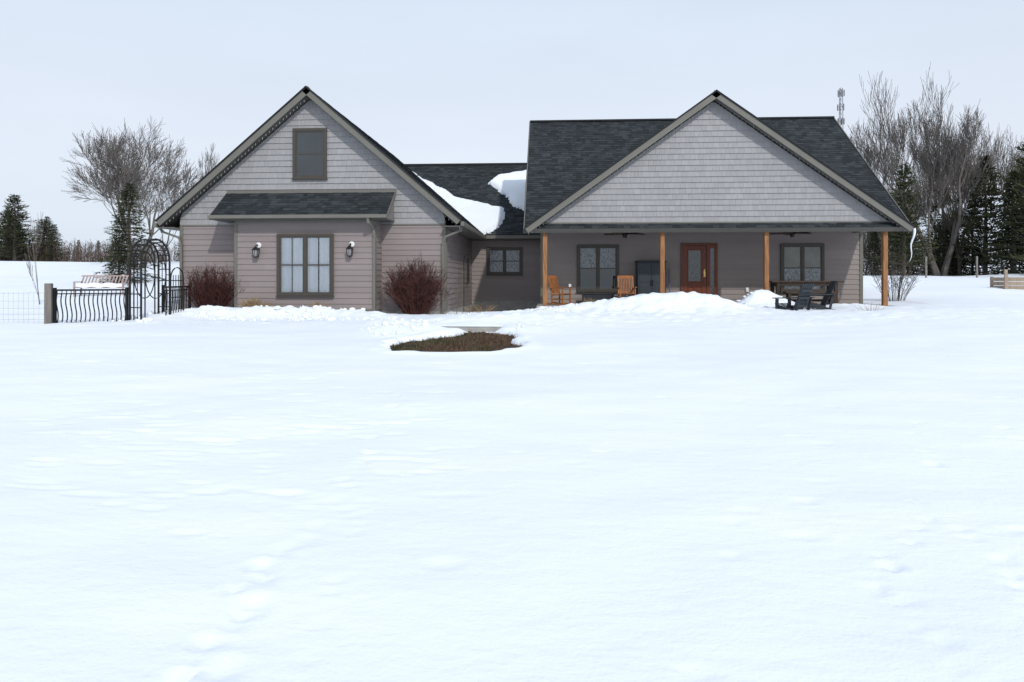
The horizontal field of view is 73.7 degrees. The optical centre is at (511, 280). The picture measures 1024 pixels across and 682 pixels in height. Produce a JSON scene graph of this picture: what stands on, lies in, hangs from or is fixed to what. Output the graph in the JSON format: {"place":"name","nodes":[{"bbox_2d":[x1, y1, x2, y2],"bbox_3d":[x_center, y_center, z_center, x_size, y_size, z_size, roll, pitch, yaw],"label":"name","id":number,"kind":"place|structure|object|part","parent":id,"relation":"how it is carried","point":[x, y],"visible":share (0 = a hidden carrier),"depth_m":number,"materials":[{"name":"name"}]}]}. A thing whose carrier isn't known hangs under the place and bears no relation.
{"place":"outdoors","nodes":[
{"label":"outdoors","id":0,"kind":"place"},
{"bbox_2d":[0,195,1023,681],"bbox_3d":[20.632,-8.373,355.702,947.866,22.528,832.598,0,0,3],"label":"snowy ground","id":1,"kind":"structure","parent":0,"point":[686,487],"depth_m":4.82,"materials":[{"name":"white snow"}]},
{"bbox_2d":[0,210,31,260],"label":"pine tree","id":2,"kind":"object","parent":1,"relation":"on","point":[6,245],"visible":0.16,"depth_m":59.45,"materials":[{"name":"green plant"}]},
{"bbox_2d":[0,194,41,260],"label":"pine tree","id":3,"kind":"object","parent":1,"relation":"on","point":[15,232],"visible":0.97,"depth_m":57.39,"materials":[{"name":"green plant"}]},
{"bbox_2d":[6,292,43,322],"bbox_3d":[-16.222,0.734,18.308,9.865,1.332,0.151,0,0,18],"label":"wire fence","id":4,"kind":"object","parent":1,"relation":"on","point":[23,319],"visible":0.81,"depth_m":17.01,"materials":[{"name":"grey metal"}]},
{"bbox_2d":[24,215,43,303],"bbox_3d":[-16.245,-0.579,23.239,0.543,3.601,0.476,0,0,-44],"label":"sapling","id":5,"kind":"object","parent":1,"relation":"on","point":[39,230],"visible":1,"depth_m":23.29,"materials":[{"name":"brown plant"}]},
{"bbox_2d":[17,219,63,260],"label":"pine tree","id":6,"kind":"object","parent":1,"relation":"on","point":[39,236],"visible":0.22,"depth_m":59.14,"materials":[{"name":"green plant"}]},
{"bbox_2d":[28,216,67,260],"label":"spruce tree","id":7,"kind":"object","parent":1,"relation":"on","point":[46,229],"visible":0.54,"depth_m":58.28,"materials":[{"name":"green plant"}]},
{"bbox_2d":[44,283,52,323],"bbox_3d":[-11.440,0.710,16.858,0.150,1.280,0.150,0,0,-14],"label":"fence post","id":8,"kind":"object","parent":1,"relation":"on","point":[48,303],"visible":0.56,"depth_m":16.79,"materials":[{"name":"grey wood"}]},
{"bbox_2d":[42,224,66,261],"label":"spruce tree","id":9,"kind":"object","parent":1,"relation":"on","point":[54,238],"visible":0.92,"depth_m":57.31,"materials":[{"name":"green plant"}]},
{"bbox_2d":[0,237,178,261],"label":"distant brush","id":10,"kind":"object","parent":1,"relation":"on","point":[66,256],"visible":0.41,"depth_m":58.03,"materials":[{"name":"brown plant"}]},
{"bbox_2d":[94,241,102,261],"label":"spruce tree","id":11,"kind":"object","parent":1,"relation":"on","point":[97,242],"visible":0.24,"depth_m":62.29,"materials":[{"name":"green plant"}]},
{"bbox_2d":[73,275,132,296],"bbox_3d":[-16.112,0.224,26.875,1.980,0.865,0.700,0,0,-2],"label":"garden bench","id":12,"kind":"object","parent":1,"relation":"on","point":[122,285],"visible":0.94,"depth_m":26.74,"materials":[{"name":"brown wood"}]},
{"bbox_2d":[100,215,135,282],"bbox_3d":[-20.045,-1.523,34.871,1.895,3.610,1.908,0,0,-40],"label":"spruce tree","id":13,"kind":"object","parent":1,"relation":"on","point":[114,248],"visible":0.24,"depth_m":34.73,"materials":[{"name":"green plant"}]},
{"bbox_2d":[53,284,190,322],"bbox_3d":[-10.006,0.765,18.455,1.147,1.290,4.002,0,0,25],"label":"garden fence","id":14,"kind":"object","parent":1,"relation":"on","point":[56,311],"visible":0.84,"depth_m":17.40,"materials":[{"name":"black metal"}]},
{"bbox_2d":[93,183,164,283],"bbox_3d":[-19.168,-2.195,34.411,3.350,5.365,3.313,0,0,-35],"label":"spruce tree","id":15,"kind":"object","parent":1,"relation":"on","point":[119,252],"visible":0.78,"depth_m":34.08,"materials":[{"name":"green plant"}]},
{"bbox_2d":[59,116,201,267],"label":"bare tree","id":16,"kind":"object","parent":1,"relation":"on","point":[121,171],"visible":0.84,"depth_m":40.25,"materials":[{"name":"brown plant"}]},
{"bbox_2d":[129,238,183,319],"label":"garden arch","id":17,"kind":"structure","parent":1,"relation":"on","point":[147,241],"depth_m":18.04,"materials":[{"name":"black metal"}]},
{"bbox_2d":[130,142,194,261],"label":"bare tree","id":18,"kind":"object","parent":1,"relation":"on","point":[162,203],"visible":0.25,"depth_m":45.95,"materials":[{"name":"grey plant"}]},
{"bbox_2d":[195,142,219,179],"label":"bare tree","id":19,"kind":"object","parent":1,"relation":"on","point":[211,162],"visible":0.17,"depth_m":51.81,"materials":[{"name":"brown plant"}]},
{"bbox_2d":[180,262,244,306],"bbox_3d":[-8.916,0.207,20.286,2.032,1.595,1.122,0,0,16],"label":"bare shrub","id":20,"kind":"object","parent":1,"relation":"on","point":[206,292],"visible":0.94,"depth_m":20.18,"materials":[{"name":"brown plant"}]},
{"bbox_2d":[240,295,263,307],"bbox_3d":[-7.604,0.680,19.823,0.857,0.488,0.402,0,0,3],"label":"dry grass tuft","id":21,"kind":"object","parent":1,"relation":"on","point":[251,302],"visible":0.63,"depth_m":19.79,"materials":[{"name":"beige plant"}]},
{"bbox_2d":[308,301,328,306],"bbox_3d":[-5.590,0.754,19.656,0.670,0.342,0.316,0,0,3],"label":"dry grass tuft","id":22,"kind":"object","parent":1,"relation":"on","point":[317,304],"visible":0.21,"depth_m":19.64,"materials":[{"name":"beige plant"}]},
{"bbox_2d":[379,254,453,314],"bbox_3d":[-2.719,0.073,20.041,2.348,1.961,1.257,0,0,3],"label":"bare shrub","id":23,"kind":"object","parent":1,"relation":"on","point":[413,294],"visible":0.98,"depth_m":19.91,"materials":[{"name":"brown plant"}]},
{"bbox_2d":[100,292,785,334],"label":"snow clods","id":24,"kind":"object","parent":1,"relation":"on","point":[289,309],"visible":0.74,"depth_m":18.04,"materials":[{"name":"white snow"}]},
{"bbox_2d":[390,332,514,351],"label":"soil","id":25,"kind":"structure","parent":1,"relation":"on","point":[448,350],"depth_m":13.30,"materials":[{"name":"brown soil"}]},
{"bbox_2d":[389,331,499,351],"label":"turf blades","id":26,"kind":"object","parent":25,"relation":"on","point":[416,348],"visible":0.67,"depth_m":13.34,"materials":[{"name":"brown plant"}]},
{"bbox_2d":[396,330,522,351],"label":"dead leaves","id":27,"kind":"object","parent":25,"relation":"on","point":[496,343],"visible":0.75,"depth_m":13.37,"materials":[{"name":"brown plant"}]},
{"bbox_2d":[455,274,457,313],"bbox_3d":[-1.646,0.546,20.333,0.094,1.508,0.016,0,0,3],"label":"garden stake","id":28,"kind":"object","parent":1,"relation":"on","point":[456,293],"visible":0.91,"depth_m":20.33,"materials":[{"name":"brown"}]},
{"bbox_2d":[468,283,470,312],"bbox_3d":[-1.305,0.671,21.014,0.094,1.258,0.016,0,0,3],"label":"garden stake","id":29,"kind":"object","parent":1,"relation":"on","point":[469,297],"visible":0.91,"depth_m":21.01,"materials":[{"name":"black metal"}]},
{"bbox_2d":[441,326,500,331],"bbox_3d":[-1.288,1.250,16.265,2.100,0.300,0.880,0,0,3],"label":"stone step","id":30,"kind":"object","parent":1,"relation":"on","point":[481,328],"visible":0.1,"depth_m":15.81,"materials":[{"name":"concrete"}]},
{"bbox_2d":[463,304,497,311],"bbox_3d":[-1.003,0.865,21.532,1.283,0.375,0.642,0,0,11],"label":"dry grass tuft","id":31,"kind":"object","parent":1,"relation":"on","point":[477,309],"visible":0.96,"depth_m":21.57,"materials":[{"name":"brown plant"}]},
{"bbox_2d":[153,86,915,313],"bbox_3d":[1.029,-2.478,27.427,23.101,7.755,16.320,0,0,3],"label":"farmhouse","id":32,"kind":"object","parent":1,"relation":"on","point":[304,186],"visible":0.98,"depth_m":21.24,"materials":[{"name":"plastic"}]},
{"bbox_2d":[252,242,260,257],"bbox_3d":[-7.537,-0.890,20.148,0.198,0.480,0.228,0,0,3],"label":"wall lantern","id":33,"kind":"object","parent":32,"relation":"attached to","point":[255,250],"depth_m":20.08,"materials":[{"name":"black metal"}]},
{"bbox_2d":[292,238,318,290],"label":"muntins","id":34,"kind":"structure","parent":32,"relation":"in","point":[292,238],"depth_m":20.18,"materials":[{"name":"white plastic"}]},
{"bbox_2d":[346,241,354,257],"bbox_3d":[-4.732,-0.910,19.982,0.198,0.480,0.228,0,0,3],"label":"wall lantern","id":35,"kind":"object","parent":32,"relation":"attached to","point":[349,249],"depth_m":19.92,"materials":[{"name":"black metal"}]},
{"bbox_2d":[297,132,614,288],"bbox_3d":[-1.532,-2.127,22.236,10.464,4.807,0.395,0,0,-16],"label":"window glass","id":36,"kind":"structure","parent":32,"relation":"in","point":[307,142],"depth_m":20.86,"materials":[{"name":"grey glass"}]},
{"bbox_2d":[276,128,824,296],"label":"window frames","id":37,"kind":"structure","parent":32,"relation":"in","point":[331,294],"depth_m":20.85,"materials":[{"name":"black wood"}]},
{"bbox_2d":[547,275,574,304],"bbox_3d":[1.568,0.313,22.411,0.835,0.952,0.584,0,0,35],"label":"rocking chair","id":38,"kind":"object","parent":32,"relation":"on","point":[555,285],"visible":0.98,"depth_m":22.44,"materials":[{"name":"brown wood"}]},
{"bbox_2d":[581,293,614,301],"bbox_3d":[2.895,0.605,23.019,1.110,0.350,0.460,0,0,3],"label":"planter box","id":39,"kind":"object","parent":32,"relation":"on","point":[601,296],"visible":0.65,"depth_m":22.82,"materials":[{"name":"brown plastic"}]},
{"bbox_2d":[604,233,644,237],"bbox_3d":[3.663,-1.587,22.161,1.343,0.415,1.283,0,0,3],"label":"ceiling fan","id":40,"kind":"object","parent":32,"relation":"hanging from","point":[624,235],"visible":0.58,"depth_m":22.13,"materials":[{"name":"black metal"}]},
{"bbox_2d":[617,276,636,297],"bbox_3d":[3.751,0.313,22.345,0.584,0.952,0.835,0,0,1],"label":"rocking chair","id":41,"kind":"object","parent":32,"relation":"on","point":[628,292],"visible":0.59,"depth_m":22.54,"materials":[{"name":"brown wood"}]},
{"bbox_2d":[635,260,666,294],"bbox_3d":[4.700,0.065,23.132,1.000,1.470,0.540,0,0,3],"label":"storage cabinet","id":42,"kind":"object","parent":32,"relation":"on","point":[647,277],"visible":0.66,"depth_m":22.89,"materials":[{"name":"plastic"}]},
{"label":"doors","id":43,"kind":"part","parent":42,"relation":"part of","materials":[{"name":"plastic"}]},
{"bbox_2d":[681,243,717,294],"bbox_3d":[6.389,-0.235,23.308,1.230,2.070,0.060,0,0,3],"label":"front door","id":44,"kind":"structure","parent":32,"relation":"in","point":[703,286],"depth_m":23.29,"materials":[{"name":"brown wood"}]},
{"bbox_2d":[769,232,810,236],"bbox_3d":[8.953,-1.587,21.847,1.343,0.415,1.283,0,0,3],"label":"ceiling fan","id":45,"kind":"object","parent":32,"relation":"hanging from","point":[791,234],"visible":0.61,"depth_m":21.78,"materials":[{"name":"black metal"}]},
{"bbox_2d":[769,281,843,304],"bbox_3d":[9.367,0.405,21.933,2.240,0.790,0.740,0,0,3],"label":"patio table","id":46,"kind":"object","parent":32,"relation":"on","point":[777,284],"visible":0.58,"depth_m":21.62,"materials":[{"name":"brown wood"}]},
{"bbox_2d":[783,292,838,303],"bbox_3d":[9.389,0.575,21.461,1.600,0.450,0.300,0,0,3],"label":"patio bench","id":47,"kind":"object","parent":32,"relation":"on","point":[788,294],"visible":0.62,"depth_m":21.36,"materials":[{"name":"brown wood"}]},
{"bbox_2d":[772,284,814,310],"bbox_3d":[7.882,0.563,18.988,0.770,0.956,0.946,0,0,-35],"label":"adirondack chair","id":48,"kind":"object","parent":1,"relation":"on","point":[806,290],"visible":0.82,"depth_m":18.84,"materials":[{"name":"grey plastic"}]},
{"bbox_2d":[806,281,836,309],"bbox_3d":[8.834,0.483,19.607,0.946,0.956,0.770,0,0,9],"label":"adirondack chair","id":49,"kind":"object","parent":1,"relation":"on","point":[824,301],"visible":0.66,"depth_m":19.36,"materials":[{"name":"grey plastic"}]},
{"bbox_2d":[837,88,844,125],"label":"communications mast","id":50,"kind":"object","parent":1,"relation":"on","point":[841,92],"visible":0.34,"depth_m":145.86,"materials":[{"name":"metal"}]},
{"bbox_2d":[850,121,879,177],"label":"bare tree","id":51,"kind":"object","parent":1,"relation":"on","point":[860,140],"visible":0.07,"depth_m":49.97,"materials":[{"name":"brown plant"}]},
{"bbox_2d":[854,302,889,310],"bbox_3d":[9.786,0.749,18.648,0.932,0.406,0.463,0,0,3],"label":"dry grass tuft","id":52,"kind":"object","parent":1,"relation":"on","point":[870,306],"visible":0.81,"depth_m":18.68,"materials":[{"name":"beige plant"}]},
{"bbox_2d":[863,232,890,275],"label":"spruce tree","id":53,"kind":"object","parent":1,"relation":"on","point":[873,245],"visible":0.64,"depth_m":44.64,"materials":[{"name":"green plant"}]},
{"bbox_2d":[863,231,899,274],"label":"spruce tree","id":54,"kind":"object","parent":1,"relation":"on","point":[878,254],"visible":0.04,"depth_m":49.43,"materials":[{"name":"green plant"}]},
{"bbox_2d":[865,243,930,300],"bbox_3d":[13.356,-0.257,23.904,1.984,2.120,1.343,0,0,3],"label":"bare shrub","id":55,"kind":"object","parent":1,"relation":"on","point":[901,278],"visible":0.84,"depth_m":23.77,"materials":[{"name":"brown plant"}]},
{"bbox_2d":[850,77,950,275],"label":"bare tree","id":56,"kind":"object","parent":1,"relation":"on","point":[891,166],"visible":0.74,"depth_m":45.44,"materials":[{"name":"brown plant"}]},
{"bbox_2d":[872,212,932,269],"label":"pine tree","id":57,"kind":"object","parent":1,"relation":"on","point":[916,255],"visible":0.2,"depth_m":44.31,"materials":[{"name":"green plant"}]},
{"bbox_2d":[870,162,938,275],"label":"pine tree","id":58,"kind":"object","parent":1,"relation":"on","point":[904,209],"visible":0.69,"depth_m":42.41,"materials":[{"name":"green plant"}]},
{"bbox_2d":[889,231,929,274],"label":"spruce tree","id":59,"kind":"object","parent":1,"relation":"on","point":[909,266],"visible":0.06,"depth_m":47.12,"materials":[{"name":"green plant"}]},
{"bbox_2d":[896,216,924,274],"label":"spruce tree","id":60,"kind":"object","parent":1,"relation":"on","point":[913,264],"visible":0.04,"depth_m":50.04,"materials":[{"name":"green plant"}]},
{"bbox_2d":[848,72,999,275],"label":"bare tree","id":61,"kind":"object","parent":1,"relation":"on","point":[954,235],"visible":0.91,"depth_m":44.45,"materials":[{"name":"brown plant"}]},
{"bbox_2d":[925,257,926,277],"bbox_3d":[22.877,-0.570,37.710,0.095,1.500,0.095,0,0,3],"label":"field post","id":62,"kind":"object","parent":1,"relation":"on","point":[925,267],"visible":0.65,"depth_m":37.68,"materials":[{"name":"grey wood"}]},
{"bbox_2d":[887,62,979,272],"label":"bare tree","id":63,"kind":"object","parent":1,"relation":"on","point":[942,157],"visible":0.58,"depth_m":46.45,"materials":[{"name":"grey plant"}]},
{"bbox_2d":[915,205,956,275],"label":"spruce tree","id":64,"kind":"object","parent":1,"relation":"on","point":[935,229],"visible":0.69,"depth_m":45.29,"materials":[{"name":"green plant"}]},
{"bbox_2d":[863,231,1018,275],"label":"distant brush","id":65,"kind":"object","parent":1,"relation":"on","point":[913,260],"visible":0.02,"depth_m":51.72,"materials":[{"name":"brown plant"}]},
{"bbox_2d":[916,213,969,275],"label":"spruce tree","id":66,"kind":"object","parent":1,"relation":"on","point":[941,249],"visible":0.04,"depth_m":49.25,"materials":[{"name":"green plant"}]},
{"bbox_2d":[863,138,1023,256],"bbox_3d":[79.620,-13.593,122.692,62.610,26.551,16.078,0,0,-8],"label":"bare tree","id":67,"kind":"object","parent":1,"relation":"on","point":[1001,186],"visible":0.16,"depth_m":123.25,"materials":[{"name":"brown plant"}]},
{"bbox_2d":[916,219,972,275],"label":"spruce tree","id":68,"kind":"object","parent":1,"relation":"on","point":[954,255],"visible":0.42,"depth_m":46.03,"materials":[{"name":"green plant"}]},
{"bbox_2d":[900,104,1023,274],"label":"bare tree","id":69,"kind":"object","parent":1,"relation":"on","point":[995,151],"visible":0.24,"depth_m":47.10,"materials":[{"name":"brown plant"}]},
{"bbox_2d":[937,163,987,275],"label":"bare tree","id":70,"kind":"object","parent":1,"relation":"on","point":[950,211],"visible":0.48,"depth_m":45.38,"materials":[{"name":"brown plant"}]},
{"bbox_2d":[948,201,978,274],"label":"spruce tree","id":71,"kind":"object","parent":1,"relation":"on","point":[961,237],"visible":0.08,"depth_m":50.82,"materials":[{"name":"green plant"}]},
{"bbox_2d":[954,195,990,275],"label":"spruce tree","id":72,"kind":"object","parent":1,"relation":"on","point":[972,267],"visible":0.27,"depth_m":46.16,"materials":[{"name":"green plant"}]},
{"bbox_2d":[976,256,977,277],"bbox_3d":[26.230,-0.617,38.512,0.095,1.500,0.095,0,0,3],"label":"field post","id":73,"kind":"object","parent":1,"relation":"on","point":[976,266],"visible":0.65,"depth_m":38.48,"materials":[{"name":"grey wood"}]},
{"bbox_2d":[946,154,1023,274],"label":"pine tree","id":74,"kind":"object","parent":1,"relation":"on","point":[985,207],"visible":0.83,"depth_m":44.10,"materials":[{"name":"green plant"}]},
{"bbox_2d":[973,170,1023,275],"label":"spruce tree","id":75,"kind":"object","parent":1,"relation":"on","point":[1012,265],"visible":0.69,"depth_m":42.19,"materials":[{"name":"green plant"}]},
{"bbox_2d":[980,171,1023,273],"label":"spruce tree","id":76,"kind":"object","parent":1,"relation":"on","point":[1004,234],"visible":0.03,"depth_m":44.19,"materials":[{"name":"green plant"}]},
{"bbox_2d":[981,142,1023,262],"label":"pine tree","id":77,"kind":"object","parent":1,"relation":"on","point":[1020,205],"visible":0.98,"depth_m":40.84,"materials":[{"name":"green plant"}]},
{"bbox_2d":[990,269,1023,289],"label":"raised garden bed","id":78,"kind":"object","parent":1,"relation":"on","point":[1005,279],"visible":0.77,"depth_m":28.57,"materials":[{"name":"brown wood"}]},
{"bbox_2d":[994,144,1023,263],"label":"pine tree","id":79,"kind":"object","parent":1,"relation":"on","point":[1018,250],"visible":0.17,"depth_m":43.31,"materials":[{"name":"green plant"}]},
{"bbox_2d":[0,0,1023,261],"label":"sky","id":80,"kind":"structure","parent":0,"point":[430,81],"materials":[{"name":"white"}]}
]}

